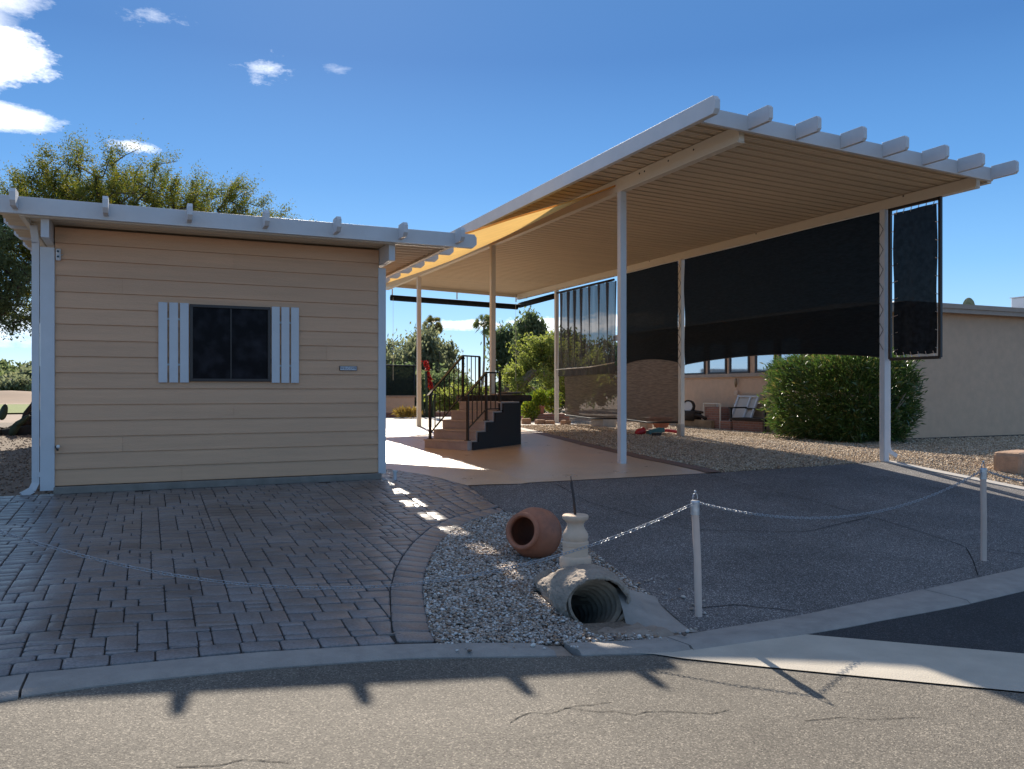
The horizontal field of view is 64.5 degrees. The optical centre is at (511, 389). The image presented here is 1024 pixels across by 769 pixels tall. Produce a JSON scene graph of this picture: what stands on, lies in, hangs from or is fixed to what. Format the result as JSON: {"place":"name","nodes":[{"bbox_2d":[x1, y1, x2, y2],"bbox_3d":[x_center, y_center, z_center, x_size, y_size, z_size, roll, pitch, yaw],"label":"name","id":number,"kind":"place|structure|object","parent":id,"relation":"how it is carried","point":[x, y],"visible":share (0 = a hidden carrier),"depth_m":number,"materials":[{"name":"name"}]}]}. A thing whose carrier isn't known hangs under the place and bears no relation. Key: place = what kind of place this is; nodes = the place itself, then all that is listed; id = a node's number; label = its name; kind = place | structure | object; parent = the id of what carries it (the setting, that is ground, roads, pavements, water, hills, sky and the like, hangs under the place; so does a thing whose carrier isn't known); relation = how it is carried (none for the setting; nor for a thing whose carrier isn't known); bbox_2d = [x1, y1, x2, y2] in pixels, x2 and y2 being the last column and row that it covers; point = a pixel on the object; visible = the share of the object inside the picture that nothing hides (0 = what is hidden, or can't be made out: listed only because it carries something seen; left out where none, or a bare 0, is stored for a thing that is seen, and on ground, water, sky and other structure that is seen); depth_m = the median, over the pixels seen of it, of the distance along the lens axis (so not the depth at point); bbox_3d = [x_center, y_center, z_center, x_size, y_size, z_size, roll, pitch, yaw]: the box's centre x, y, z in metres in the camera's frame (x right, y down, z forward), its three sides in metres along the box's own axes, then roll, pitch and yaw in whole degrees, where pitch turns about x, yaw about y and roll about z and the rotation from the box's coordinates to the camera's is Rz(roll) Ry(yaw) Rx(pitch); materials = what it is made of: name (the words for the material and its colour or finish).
{"place":"outdoors","nodes":[
{"label":"outdoors","id":0,"kind":"place"},
{"bbox_2d":[0,404,29,412],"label":"fairway","id":1,"kind":"structure","parent":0,"point":[16,408],"depth_m":42.68,"materials":[{"name":"plant"}]},
{"bbox_2d":[0,391,31,402],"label":"sand hill","id":2,"kind":"structure","parent":0,"point":[15,396],"depth_m":61.03,"materials":[{"name":"beige sand"}]},
{"bbox_2d":[0,423,52,496],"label":"side gravel","id":3,"kind":"structure","parent":0,"point":[28,482],"depth_m":12.24,"materials":[{"name":"grey gravel"}]},
{"bbox_2d":[0,404,29,435],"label":"prickly pear","id":4,"kind":"object","parent":3,"relation":"on","point":[15,428],"visible":0.98,"depth_m":17.52,"materials":[{"name":"plant"}]},
{"bbox_2d":[0,215,31,341],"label":"dark tree","id":5,"kind":"object","parent":3,"relation":"on","point":[17,282],"visible":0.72,"depth_m":16.08,"materials":[{"name":"green plant"}]},
{"bbox_2d":[0,402,31,435],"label":"dead wood","id":6,"kind":"object","parent":3,"relation":"on","point":[25,428],"visible":0.3,"depth_m":17.77,"materials":[{"name":"wood"}]},
{"bbox_2d":[0,118,313,324],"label":"mesquite tree","id":7,"kind":"object","parent":3,"relation":"on","point":[115,186],"visible":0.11,"depth_m":18.44,"materials":[{"name":"green plant"}]},
{"bbox_2d":[438,365,483,389],"bbox_3d":[-2.928,-0.065,40.069,3.106,2.365,3.524,0,0,-3],"label":"dark tree","id":8,"kind":"object","parent":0,"point":[460,380],"visible":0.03,"depth_m":39.45,"materials":[{"name":"green plant"}]},
{"bbox_2d":[386,417,573,427],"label":"slab","id":9,"kind":"structure","parent":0,"point":[399,422],"depth_m":23.26,"materials":[{"name":"concrete"}]},
{"bbox_2d":[391,405,409,417],"bbox_3d":[-3.610,0.743,26.648,0.686,0.575,0.676,0,0,25],"label":"grass tuft","id":10,"kind":"object","parent":9,"relation":"on","point":[400,412],"visible":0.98,"depth_m":26.55,"materials":[{"name":"yellow plant"}]},
{"bbox_2d":[405,405,423,417],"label":"grass tuft","id":11,"kind":"object","parent":9,"relation":"on","point":[412,412],"visible":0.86,"depth_m":26.56,"materials":[{"name":"yellow plant"}]},
{"bbox_2d":[386,412,450,416],"bbox_3d":[-3.339,0.890,27.799,7.700,0.260,0.250,0,0,-24],"label":"brick edging","id":12,"kind":"object","parent":9,"relation":"on","point":[388,414],"depth_m":28.01,"materials":[{"name":"brick"}]},
{"bbox_2d":[521,400,540,420],"bbox_3d":[0.529,0.602,24.202,0.690,0.720,0.688,0,0,-24],"label":"garden shrub","id":13,"kind":"object","parent":9,"relation":"on","point":[529,409],"visible":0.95,"depth_m":24.08,"materials":[{"name":"green plant"}]},
{"bbox_2d":[521,413,568,422],"bbox_3d":[1.003,0.870,24.746,1.300,0.300,0.750,0,0,-24],"label":"brick planter","id":14,"kind":"object","parent":9,"relation":"on","point":[549,416],"visible":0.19,"depth_m":24.42,"materials":[{"name":"brick"}]},
{"bbox_2d":[535,405,544,413],"bbox_3d":[0.847,0.595,24.484,0.310,0.250,0.310,0,0,-24],"label":"flower pot","id":15,"kind":"object","parent":14,"relation":"on","point":[541,407],"visible":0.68,"depth_m":24.38,"materials":[{"name":"ceramic"}]},
{"bbox_2d":[531,389,549,405],"bbox_3d":[0.848,0.236,24.484,0.680,0.583,0.671,0,0,-24],"label":"potted plant","id":16,"kind":"object","parent":15,"relation":"in","point":[541,398],"visible":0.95,"depth_m":24.35,"materials":[{"name":"green plant"}]},
{"bbox_2d":[544,388,561,413],"bbox_3d":[1.222,0.337,24.820,0.656,0.853,0.676,0,0,1],"label":"yellow shrub","id":17,"kind":"object","parent":14,"relation":"on","point":[550,405],"visible":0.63,"depth_m":24.73,"materials":[{"name":"green plant"}]},
{"bbox_2d":[0,655,1023,768],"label":"road","id":18,"kind":"structure","parent":0,"point":[459,713],"depth_m":3.71,"materials":[{"name":"grey asphalt"}]},
{"bbox_2d":[176,702,916,766],"bbox_3d":[0.306,1.506,3.726,3.388,0.182,0.477,0,0,-16],"label":"road crack","id":19,"kind":"object","parent":18,"relation":"on","point":[548,713],"visible":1,"depth_m":3.90,"materials":[{"name":"asphalt"}]},
{"bbox_2d":[645,634,1023,691],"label":"gutter","id":20,"kind":"object","parent":18,"relation":"on","point":[1000,670],"visible":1,"depth_m":4.80,"materials":[{"name":"concrete"}]},
{"bbox_2d":[0,393,1023,692],"bbox_3d":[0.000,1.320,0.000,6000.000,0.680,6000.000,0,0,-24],"label":"ground","id":21,"kind":"structure","parent":0,"point":[12,417],"depth_m":5.08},
{"bbox_2d":[0,188,476,494],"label":"shed","id":22,"kind":"structure","parent":21,"relation":"on","point":[189,347],"depth_m":9.92,"materials":[{"name":"beige wood"}]},
{"bbox_2d":[56,248,62,260],"bbox_3d":[-5.183,-1.550,9.303,0.075,0.140,0.052,0,0,-24],"label":"security camera","id":23,"kind":"object","parent":22,"relation":"attached to","point":[58,255],"visible":1,"depth_m":9.29,"materials":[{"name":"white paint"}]},
{"bbox_2d":[190,304,270,381],"bbox_3d":[-3.489,-0.575,10.081,0.950,0.940,0.050,0,0,-24],"label":"window","id":24,"kind":"structure","parent":22,"relation":"in","point":[228,343],"depth_m":10.07,"materials":[{"name":"black glass"}]},
{"bbox_2d":[339,366,356,370],"bbox_3d":[-2.152,-0.285,10.679,0.230,0.060,0.023,0,0,-24],"label":"welcome sign","id":25,"kind":"object","parent":22,"relation":"attached to","point":[347,368],"visible":1,"depth_m":10.67,"materials":[{"name":"grey metal"}]},
{"bbox_2d":[0,469,505,676],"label":"paver drive","id":26,"kind":"structure","parent":21,"relation":"on","point":[429,513],"depth_m":6.01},
{"bbox_2d":[386,365,415,405],"bbox_3d":[-5.678,0.037,29.223,4.600,1.965,0.055,0,0,-24],"label":"net fence","id":27,"kind":"object","parent":21,"relation":"on","point":[400,380],"visible":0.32,"depth_m":29.95,"materials":[{"name":"black fabric"}]},
{"bbox_2d":[386,396,415,411],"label":"garden wall","id":28,"kind":"structure","parent":21,"relation":"on","point":[392,402],"depth_m":28.88,"materials":[{"name":"paint"}]},
{"bbox_2d":[386,329,433,406],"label":"eucalyptus tree","id":29,"kind":"object","parent":21,"relation":"on","point":[410,354],"visible":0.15,"depth_m":42.05,"materials":[{"name":"green plant"}]},
{"bbox_2d":[387,360,438,404],"bbox_3d":[-5.007,-0.115,36.064,3.921,2.506,3.448,0,0,-24],"label":"dark tree","id":30,"kind":"object","parent":21,"relation":"on","point":[422,381],"visible":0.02,"depth_m":35.56,"materials":[{"name":"green plant"}]},
{"bbox_2d":[421,360,433,416],"bbox_3d":[-2.847,-0.028,27.516,0.442,2.007,0.474,0,0,23],"label":"blooming cactus","id":31,"kind":"object","parent":21,"relation":"on","point":[428,381],"visible":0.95,"depth_m":27.46,"materials":[{"name":"plant"}]},
{"bbox_2d":[399,322,457,410],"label":"eucalyptus tree","id":32,"kind":"object","parent":21,"relation":"on","point":[437,357],"visible":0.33,"depth_m":43.69,"materials":[{"name":"green plant"}]},
{"bbox_2d":[421,315,443,334],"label":"fan palm","id":33,"kind":"object","parent":21,"relation":"on","point":[430,319],"visible":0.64,"depth_m":51.98,"materials":[{"name":"green plant"}]},
{"bbox_2d":[423,381,474,411],"bbox_3d":[-2.279,0.346,29.980,1.996,1.330,2.125,0,0,33],"label":"shrub","id":34,"kind":"object","parent":21,"relation":"on","point":[456,406],"visible":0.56,"depth_m":29.51,"materials":[{"name":"green plant"}]},
{"bbox_2d":[437,336,470,410],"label":"eucalyptus tree","id":35,"kind":"object","parent":21,"relation":"on","point":[452,355],"visible":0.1,"depth_m":45.79,"materials":[{"name":"green plant"}]},
{"bbox_2d":[472,314,489,387],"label":"fan palm","id":36,"kind":"object","parent":21,"relation":"on","point":[485,319],"visible":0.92,"depth_m":59.90,"materials":[{"name":"green plant"}]},
{"bbox_2d":[0,567,1023,701],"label":"kerb","id":37,"kind":"structure","parent":21,"relation":"on","point":[927,600],"depth_m":4.75,"materials":[{"name":"concrete"}]},
{"bbox_2d":[546,646,572,655],"bbox_3d":[0.289,1.631,4.845,0.120,0.155,0.245,0,0,-24],"label":"kerb joint","id":38,"kind":"object","parent":37,"relation":"on","point":[560,650],"visible":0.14,"depth_m":4.88,"materials":[{"name":"concrete"}]},
{"bbox_2d":[521,418,530,423],"bbox_3d":[0.389,0.890,22.403,0.260,0.220,0.200,0,0,-4],"label":"edging stone","id":39,"kind":"object","parent":21,"relation":"on","point":[525,420],"visible":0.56,"depth_m":22.30,"materials":[{"name":"stone"}]},
{"bbox_2d":[521,427,719,472],"bbox_3d":[1.215,1.034,16.226,0.497,0.201,10.574,0,0,-16],"label":"patio border","id":40,"kind":"object","parent":21,"relation":"on","point":[704,469],"visible":0.87,"depth_m":13.29,"materials":[{"name":"brown concrete"}]},
{"bbox_2d":[521,410,1023,486],"bbox_3d":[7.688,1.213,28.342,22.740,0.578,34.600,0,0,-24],"label":"gravel yard","id":41,"kind":"structure","parent":21,"relation":"on","point":[577,420],"depth_m":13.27,"materials":[{"name":"beige gravel"}]},
{"bbox_2d":[415,363,468,410],"bbox_3d":[-3.928,0.057,38.023,3.496,2.658,3.692,0,0,19],"label":"dark tree","id":42,"kind":"object","parent":41,"relation":"on","point":[435,377],"visible":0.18,"depth_m":37.71,"materials":[{"name":"green plant"}]},
{"bbox_2d":[460,381,489,394],"bbox_3d":[-1.536,0.332,30.991,1.845,1.358,1.863,0,0,-24],"label":"shrub","id":43,"kind":"object","parent":41,"relation":"on","point":[483,390],"visible":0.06,"depth_m":30.70,"materials":[{"name":"green plant"}]},
{"bbox_2d":[480,320,517,391],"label":"eucalyptus tree","id":44,"kind":"object","parent":41,"relation":"on","point":[503,337],"visible":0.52,"depth_m":43.44,"materials":[{"name":"green plant"}]},
{"bbox_2d":[506,305,549,384],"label":"eucalyptus tree","id":45,"kind":"object","parent":41,"relation":"on","point":[528,322],"visible":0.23,"depth_m":41.66,"materials":[{"name":"green plant"}]},
{"bbox_2d":[497,327,564,394],"bbox_3d":[0.969,-0.717,30.978,3.212,3.445,2.902,0,0,28],"label":"palo verde tree","id":46,"kind":"object","parent":41,"relation":"on","point":[537,360],"visible":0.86,"depth_m":30.75,"materials":[{"name":"green plant"}]},
{"bbox_2d":[527,378,564,412],"bbox_3d":[1.783,0.162,36.002,4.276,2.811,4.142,0,0,-24],"label":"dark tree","id":47,"kind":"object","parent":41,"relation":"on","point":[533,382],"visible":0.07,"depth_m":35.33,"materials":[{"name":"green plant"}]},
{"bbox_2d":[536,375,564,405],"bbox_3d":[2.558,-0.603,32.969,3.710,3.228,3.599,0,0,-24],"label":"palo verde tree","id":48,"kind":"object","parent":41,"relation":"on","point":[562,390],"visible":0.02,"depth_m":32.90,"materials":[{"name":"green plant"}]},
{"bbox_2d":[591,419,615,426],"bbox_3d":[2.404,0.850,21.363,0.420,0.380,0.550,0,0,-30],"label":"concrete block","id":49,"kind":"object","parent":41,"relation":"on","point":[604,422],"depth_m":21.16,"materials":[{"name":"concrete"}]},
{"bbox_2d":[635,427,645,434],"bbox_3d":[2.841,0.914,17.996,0.251,0.193,0.166,0,0,-24],"label":"red can","id":50,"kind":"object","parent":41,"relation":"on","point":[641,430],"visible":0.94,"depth_m":17.94,"materials":[{"name":"plastic"}]},
{"bbox_2d":[640,422,652,429],"bbox_3d":[3.343,0.875,20.250,0.220,0.390,0.240,0,0,-36],"label":"concrete block","id":51,"kind":"object","parent":41,"relation":"on","point":[646,426],"depth_m":20.15,"materials":[{"name":"concrete"}]},
{"bbox_2d":[646,427,664,434],"bbox_3d":[3.192,0.933,18.044,0.435,0.204,0.156,0,0,-24],"label":"teal bottle","id":52,"kind":"object","parent":41,"relation":"on","point":[658,430],"visible":0.83,"depth_m":17.98,"materials":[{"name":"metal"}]},
{"bbox_2d":[652,423,669,427],"bbox_3d":[3.639,0.795,19.835,0.570,0.250,0.570,0,0,-24],"label":"wide pot","id":53,"kind":"object","parent":41,"relation":"on","point":[661,425],"visible":0.28,"depth_m":19.68,"materials":[{"name":"ceramic"}]},
{"bbox_2d":[677,424,683,435],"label":"footing block","id":54,"kind":"structure","parent":41,"relation":"on","point":[680,429],"depth_m":17.47,"materials":[{"name":"concrete"}]},
{"bbox_2d":[676,420,713,428],"bbox_3d":[5.454,1.010,24.213,0.120,0.260,1.700,0,0,-24],"label":"wooden plank","id":55,"kind":"object","parent":41,"relation":"on","point":[703,423],"visible":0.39,"depth_m":23.87,"materials":[{"name":"brown wood"}]},
{"bbox_2d":[685,400,706,420],"bbox_3d":[5.441,0.608,24.311,0.344,0.625,1.220,0,0,-24],"label":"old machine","id":56,"kind":"object","parent":41,"relation":"on","point":[692,413],"visible":0.84,"depth_m":24.32,"materials":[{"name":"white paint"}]},
{"bbox_2d":[703,403,734,427],"bbox_3d":[6.016,0.759,23.622,0.530,0.762,0.790,0,0,-24],"label":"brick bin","id":57,"kind":"object","parent":41,"relation":"on","point":[717,414],"visible":0.68,"depth_m":23.35,"materials":[{"name":"red brick"}]},
{"bbox_2d":[720,421,732,429],"bbox_3d":[6.039,0.995,22.667,0.220,0.270,0.450,0,0,-24],"label":"brick stack","id":58,"kind":"object","parent":41,"relation":"on","point":[726,425],"visible":0.56,"depth_m":22.57,"materials":[{"name":"brick"}]},
{"bbox_2d":[729,395,759,420],"bbox_3d":[6.480,0.632,22.800,0.473,0.985,0.880,0,0,-24],"label":"lawn chair","id":59,"kind":"object","parent":41,"relation":"on","point":[748,401],"depth_m":22.86,"materials":[{"name":"white paint"}]},
{"bbox_2d":[728,407,768,431],"bbox_3d":[6.583,0.795,21.980,0.670,0.650,1.410,0,0,-24],"label":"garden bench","id":60,"kind":"object","parent":41,"relation":"on","point":[748,424],"visible":0.59,"depth_m":21.86,"materials":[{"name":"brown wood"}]},
{"bbox_2d":[615,301,1023,439],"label":"neighbour house","id":61,"kind":"structure","parent":41,"relation":"on","point":[974,382],"depth_m":19.42,"materials":[{"name":"paint"}]},
{"bbox_2d":[685,361,705,374],"bbox_3d":[5.635,-0.955,25.474,0.055,0.950,1.350,0,0,-24],"label":"window","id":62,"kind":"structure","parent":61,"relation":"in","point":[700,367],"depth_m":25.25,"materials":[{"name":"blue glass"}]},
{"bbox_2d":[708,359,726,373],"bbox_3d":[6.148,-0.955,24.334,0.055,0.950,0.850,0,0,-24],"label":"window","id":63,"kind":"structure","parent":61,"relation":"in","point":[719,366],"depth_m":24.28,"materials":[{"name":"blue glass"}]},
{"bbox_2d":[729,356,749,373],"bbox_3d":[6.558,-0.955,23.421,0.055,0.950,0.850,0,0,-24],"label":"window","id":64,"kind":"structure","parent":61,"relation":"in","point":[738,364],"depth_m":23.42,"materials":[{"name":"blue glass"}]},
{"bbox_2d":[755,355,775,372],"bbox_3d":[6.998,-0.955,22.441,0.055,0.950,0.800,0,0,-24],"label":"window","id":65,"kind":"structure","parent":61,"relation":"in","point":[764,359],"depth_m":22.54,"materials":[{"name":"blue glass"}]},
{"bbox_2d":[1010,296,1023,307],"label":"roof cooler","id":66,"kind":"object","parent":61,"relation":"on","point":[1017,302],"visible":0.52,"depth_m":24.95,"materials":[{"name":"white paint"}]},
{"bbox_2d":[757,347,928,442],"bbox_3d":[7.368,0.063,18.111,2.917,2.416,4.158,0,0,-24],"label":"oleander bush","id":67,"kind":"object","parent":41,"relation":"on","point":[849,417],"visible":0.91,"depth_m":17.35,"materials":[{"name":"green plant"}]},
{"bbox_2d":[994,450,1023,475],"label":"landscape block","id":68,"kind":"object","parent":41,"relation":"on","point":[1010,461],"depth_m":12.13,"materials":[{"name":"beige stone"}]},
{"bbox_2d":[881,460,1023,490],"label":"driveway edge kerb","id":69,"kind":"structure","parent":21,"relation":"on","point":[958,475],"depth_m":11.77,"materials":[{"name":"concrete"}]},
{"bbox_2d":[963,298,974,304],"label":"saguaro cactus","id":70,"kind":"object","parent":21,"relation":"on","point":[969,301],"visible":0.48,"depth_m":37.99,"materials":[{"name":"plant"}]},
{"bbox_2d":[0,0,1023,384],"label":"sky","id":71,"kind":"structure","parent":0,"point":[429,115],"materials":[{"name":"blue"}]},
{"bbox_2d":[386,427,703,484],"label":"patio","id":72,"kind":"structure","parent":0,"point":[533,457],"depth_m":12.12,"materials":[{"name":"beige concrete"}]},
{"bbox_2d":[423,355,520,450],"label":"patio steps","id":73,"kind":"structure","parent":72,"relation":"on","point":[478,424],"depth_m":14.47,"materials":[{"name":"black concrete"}]},
{"bbox_2d":[456,395,531,403],"bbox_3d":[-0.348,0.577,16.105,1.438,0.953,0.638,0,0,-18],"label":"outdoor counter","id":74,"kind":"object","parent":72,"relation":"on","point":[520,398],"visible":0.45,"depth_m":15.90,"materials":[{"name":"brown wood"}]},
{"bbox_2d":[386,95,1018,463],"bbox_3d":[1.360,-1.034,17.330,5.390,4.445,16.259,0,0,-24],"label":"carport","id":75,"kind":"object","parent":72,"relation":"on","point":[706,176],"visible":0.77,"depth_m":12.75,"materials":[{"name":"white paint"}]},
{"bbox_2d":[390,289,518,309],"bbox_3d":[-1.676,-1.610,24.403,4.054,2.660,0.179,0,0,-24],"label":"rolled shade","id":76,"kind":"object","parent":75,"relation":"hanging from","point":[449,301],"visible":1,"depth_m":24.31,"materials":[{"name":"black fabric"}]},
{"bbox_2d":[389,185,614,281],"bbox_3d":[-1.323,-2.551,15.489,2.456,1.002,8.660,0,0,-24],"label":"shade sail","id":77,"kind":"object","parent":75,"relation":"attached to","point":[488,234],"visible":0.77,"depth_m":12.43,"materials":[{"name":"beige fabric"}]},
{"bbox_2d":[518,293,553,307],"bbox_3d":[0.712,-2.660,24.275,0.170,0.210,2.303,0,0,-24],"label":"rolled shade","id":78,"kind":"object","parent":75,"relation":"hanging from","point":[536,300],"visible":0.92,"depth_m":24.07,"materials":[{"name":"black fabric"}]},
{"bbox_2d":[555,278,616,376],"bbox_3d":[1.931,-1.575,21.561,0.200,2.390,3.151,0,0,-24],"label":"shade screen","id":79,"kind":"object","parent":75,"relation":"attached to","point":[587,328],"visible":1,"depth_m":21.43,"materials":[{"name":"fabric"}]},
{"bbox_2d":[564,365,616,418],"bbox_3d":[2.058,0.075,21.427,0.044,1.390,2.801,0,0,-24],"label":"shade screen","id":80,"kind":"object","parent":75,"relation":"attached to","point":[590,396],"visible":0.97,"depth_m":21.31,"materials":[{"name":"brown fabric"}]},
{"bbox_2d":[626,359,677,422],"bbox_3d":[3.167,0.020,18.959,0.044,1.520,2.512,0,0,-24],"label":"shade screen","id":81,"kind":"object","parent":75,"relation":"attached to","point":[651,390],"visible":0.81,"depth_m":18.77,"materials":[{"name":"brown fabric"}]},
{"bbox_2d":[626,261,680,367],"bbox_3d":[3.145,-1.651,18.811,0.086,2.347,2.663,0,0,-24],"label":"shade screen","id":82,"kind":"object","parent":75,"relation":"attached to","point":[652,316],"visible":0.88,"depth_m":18.64,"materials":[{"name":"black fabric"}]},
{"bbox_2d":[684,212,882,364],"bbox_3d":[4.788,-1.669,15.153,0.086,2.313,5.244,0,0,-24],"label":"shade screen","id":83,"kind":"object","parent":75,"relation":"attached to","point":[815,290],"visible":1,"depth_m":14.64,"materials":[{"name":"black fabric"}]},
{"bbox_2d":[888,196,942,360],"bbox_3d":[6.094,-1.647,12.299,0.045,2.380,0.925,0,0,-24],"label":"framed shade panel","id":84,"kind":"object","parent":75,"relation":"attached to","point":[917,245],"visible":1,"depth_m":12.26,"materials":[{"name":"black fabric"}]},
{"bbox_2d":[425,519,690,645],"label":"gravel island","id":85,"kind":"structure","parent":0,"point":[594,627],"depth_m":5.41,"materials":[{"name":"stone"}]},
{"bbox_2d":[423,511,658,644],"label":"pebbles","id":86,"kind":"object","parent":85,"relation":"on","point":[488,537],"visible":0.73,"depth_m":5.79,"materials":[{"name":"gravel"}]},
{"bbox_2d":[506,507,561,557],"bbox_3d":[0.189,1.226,6.929,0.436,0.446,0.496,0,0,28],"label":"clay urn","id":87,"kind":"object","parent":86,"relation":"on","point":[533,532],"visible":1,"depth_m":6.81,"materials":[{"name":"ceramic"}]},
{"bbox_2d":[456,577,718,651],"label":"loose pebbles","id":88,"kind":"object","parent":85,"relation":"on","point":[540,642],"visible":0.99,"depth_m":5.12,"materials":[{"name":"stone"}]},
{"bbox_2d":[534,564,697,637],"bbox_3d":[0.600,1.587,5.800,1.010,0.679,1.429,0,0,-24],"label":"culvert head","id":89,"kind":"object","parent":85,"relation":"on","point":[611,596],"visible":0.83,"depth_m":5.64},
{"bbox_2d":[559,513,590,567],"bbox_3d":[0.475,1.129,6.090,0.239,0.392,0.239,0,0,-24],"label":"stone baluster","id":90,"kind":"object","parent":89,"relation":"on","point":[575,535],"visible":0.91,"depth_m":6.01,"materials":[{"name":"beige stone"}]},
{"bbox_2d":[570,476,575,514],"bbox_3d":[0.460,0.800,6.087,0.051,0.311,0.024,0,0,-6],"label":"iron rod","id":91,"kind":"object","parent":90,"relation":"on","point":[573,496],"visible":0.85,"depth_m":6.08,"materials":[{"name":"metal"}]},
{"bbox_2d":[469,462,1023,631],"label":"driveway","id":92,"kind":"structure","parent":0,"point":[759,562],"depth_m":8.09,"materials":[{"name":"grey asphalt"}]},
{"bbox_2d":[691,490,701,616],"bbox_3d":[1.282,1.150,5.641,0.086,0.906,0.062,0,0,-24],"label":"barrier post","id":93,"kind":"object","parent":92,"relation":"on","point":[695,511],"visible":0.95,"depth_m":5.62,"materials":[{"name":"metal"}]},
{"bbox_2d":[0,503,696,589],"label":"chain","id":94,"kind":"object","parent":93,"relation":"hanging from","point":[85,556],"visible":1,"depth_m":5.15,"materials":[{"name":"metal"}]},
{"bbox_2d":[700,470,980,519],"bbox_3d":[2.766,0.863,6.489,3.454,0.296,0.024,0,0,-30],"label":"chain","id":95,"kind":"object","parent":93,"relation":"hanging from","point":[878,511],"visible":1,"depth_m":6.38,"materials":[{"name":"metal"}]},
{"bbox_2d":[557,468,1021,610],"bbox_3d":[3.233,1.360,8.896,5.993,0.440,4.624,0,0,-24],"label":"driveway joint","id":96,"kind":"object","parent":92,"relation":"on","point":[819,528],"visible":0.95,"depth_m":8.17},
{"bbox_2d":[979,460,986,560],"bbox_3d":[4.260,1.104,7.342,0.063,0.934,0.062,0,0,-24],"label":"barrier post","id":97,"kind":"object","parent":92,"relation":"on","point":[983,512],"visible":0.94,"depth_m":7.32,"materials":[{"name":"metal"}]},
{"bbox_2d":[987,470,1023,481],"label":"chain","id":98,"kind":"object","parent":97,"relation":"hanging from","point":[1003,476],"visible":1,"depth_m":7.58,"materials":[{"name":"metal"}]},
{"bbox_2d":[809,591,1023,652],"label":"side road","id":99,"kind":"structure","parent":0,"point":[995,624],"depth_m":5.43,"materials":[{"name":"grey asphalt"}]},
{"label":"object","id":100,"kind":"structure","parent":0,"visible":0},
{"bbox_2d":[0,364,21,375],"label":"round tree","id":101,"kind":"object","parent":100,"relation":"on","point":[4,369],"visible":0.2,"depth_m":161.23,"materials":[{"name":"green plant"}]},
{"bbox_2d":[0,358,28,368],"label":"round tree","id":102,"kind":"object","parent":100,"relation":"on","point":[5,362],"visible":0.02,"depth_m":170.26,"materials":[{"name":"green plant"}]},
{"bbox_2d":[0,369,31,391],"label":"round tree","id":103,"kind":"object","parent":100,"relation":"on","point":[12,381],"visible":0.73,"depth_m":117.96,"materials":[{"name":"green plant"}]},
{"bbox_2d":[1,363,31,379],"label":"round tree","id":104,"kind":"object","parent":100,"relation":"on","point":[25,370],"visible":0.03,"depth_m":146.11,"materials":[{"name":"green plant"}]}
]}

